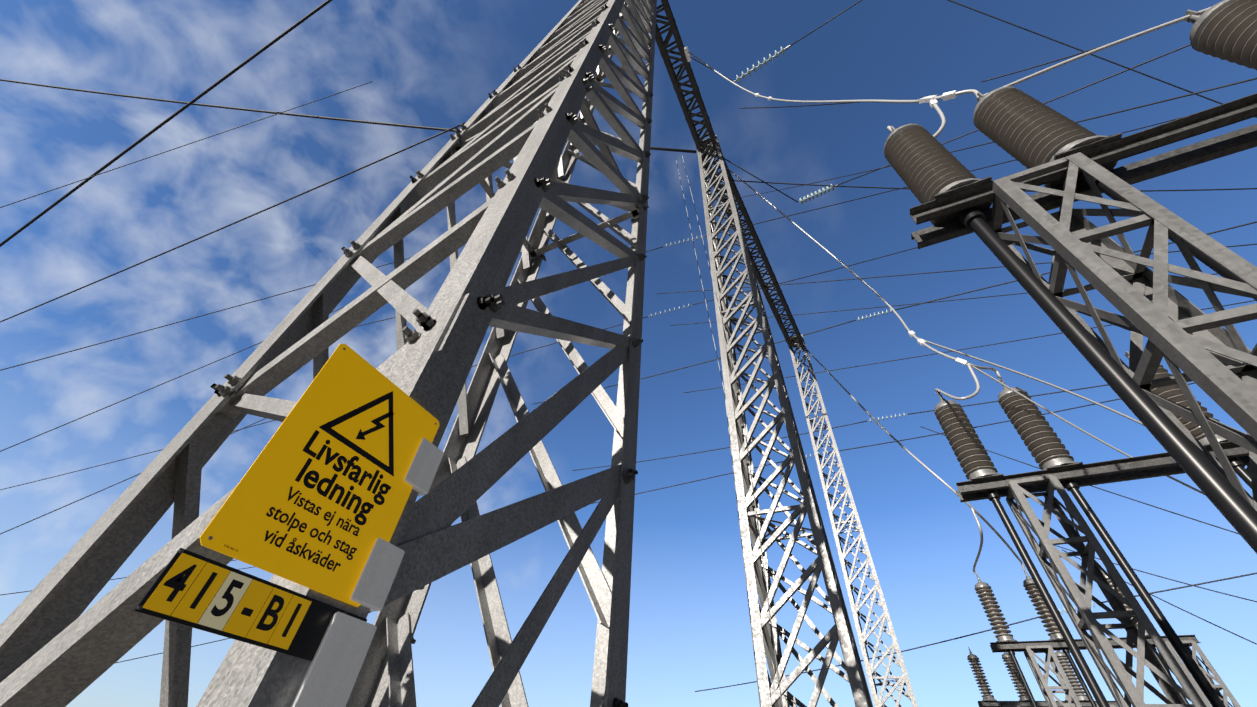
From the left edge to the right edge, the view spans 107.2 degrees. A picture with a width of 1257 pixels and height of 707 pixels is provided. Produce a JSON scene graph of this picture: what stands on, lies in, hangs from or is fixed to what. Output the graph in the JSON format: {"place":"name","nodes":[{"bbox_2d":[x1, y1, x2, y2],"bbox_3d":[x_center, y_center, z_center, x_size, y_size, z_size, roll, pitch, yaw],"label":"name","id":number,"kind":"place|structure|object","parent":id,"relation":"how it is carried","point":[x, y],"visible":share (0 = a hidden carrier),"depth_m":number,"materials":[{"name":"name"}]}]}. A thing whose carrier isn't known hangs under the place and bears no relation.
{"place":"outdoors","nodes":[
{"label":"outdoors","id":0,"kind":"place"},
{"bbox_2d":[0,0,1256,706],"label":"sky","id":1,"kind":"structure","parent":0,"point":[428,63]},
{"bbox_2d":[651,47,1094,614],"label":"insulator strings","id":2,"kind":"object","parent":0,"point":[765,61],"visible":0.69,"depth_m":18.66},
{"label":"ground","id":3,"kind":"structure","parent":0,"visible":0},
{"bbox_2d":[697,135,872,706],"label":"lattice mast","id":4,"kind":"object","parent":3,"relation":"on","point":[840,631],"visible":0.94,"depth_m":7.74,"materials":[{"name":"grey metal"}]},
{"bbox_2d":[676,7,1209,706],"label":"power lines","id":5,"kind":"object","parent":4,"relation":"attached to","point":[970,365],"visible":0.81,"depth_m":7.98,"materials":[{"name":"silver metal"}]},
{"bbox_2d":[789,335,917,706],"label":"lattice mast","id":6,"kind":"object","parent":3,"relation":"on","point":[870,668],"visible":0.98,"depth_m":17.48,"materials":[{"name":"grey metal"}]},
{"bbox_2d":[703,149,804,351],"bbox_3d":[6.326,-4.173,22.096,0.803,0.851,12.208,-20,-50,23],"label":"lattice crossbeam","id":7,"kind":"object","parent":6,"relation":"attached to","point":[760,251],"visible":0.65,"depth_m":22.17,"materials":[{"name":"metal"}]},
{"bbox_2d":[967,646,1117,706],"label":"switch","id":8,"kind":"object","parent":3,"relation":"on","point":[988,700],"visible":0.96,"depth_m":19.50,"materials":[{"name":"metal"}]},
{"bbox_2d":[883,0,1256,553],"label":"switch","id":9,"kind":"object","parent":3,"relation":"on","point":[1067,162],"visible":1,"depth_m":3.53,"materials":[{"name":"metal"}]},
{"bbox_2d":[934,351,1251,706],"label":"switch","id":10,"kind":"object","parent":3,"relation":"on","point":[1061,471],"visible":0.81,"depth_m":6.82,"materials":[{"name":"metal"}]},
{"bbox_2d":[974,562,1240,706],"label":"switch","id":11,"kind":"object","parent":3,"relation":"on","point":[1008,643],"visible":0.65,"depth_m":13.22,"materials":[{"name":"metal"}]},
{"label":"concrete mast footings","id":12,"kind":"object","parent":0,"visible":0},
{"bbox_2d":[0,0,656,706],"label":"lattice mast","id":13,"kind":"object","parent":12,"relation":"on","point":[328,522],"visible":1,"depth_m":1.48,"materials":[{"name":"metal"}]},
{"bbox_2d":[0,0,1256,691],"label":"overhead wires","id":14,"kind":"object","parent":13,"relation":"attached to","point":[226,76],"visible":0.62,"depth_m":21.90,"materials":[{"name":"grey metal"}]},
{"bbox_2d":[648,45,907,456],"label":"strain insulator fittings","id":15,"kind":"object","parent":14,"relation":"attached to","point":[787,47],"visible":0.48,"depth_m":26.08,"materials":[{"name":"grey metal"}]},
{"bbox_2d":[684,46,968,365],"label":"cable clamps","id":16,"kind":"object","parent":14,"relation":"attached to","point":[948,95],"visible":0.81,"depth_m":6.34,"materials":[{"name":"metal"}]},
{"bbox_2d":[655,0,717,160],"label":"gantry girder","id":17,"kind":"object","parent":13,"relation":"attached to","point":[705,122],"visible":0.79,"depth_m":16.51,"materials":[{"name":"metal"}]}
]}

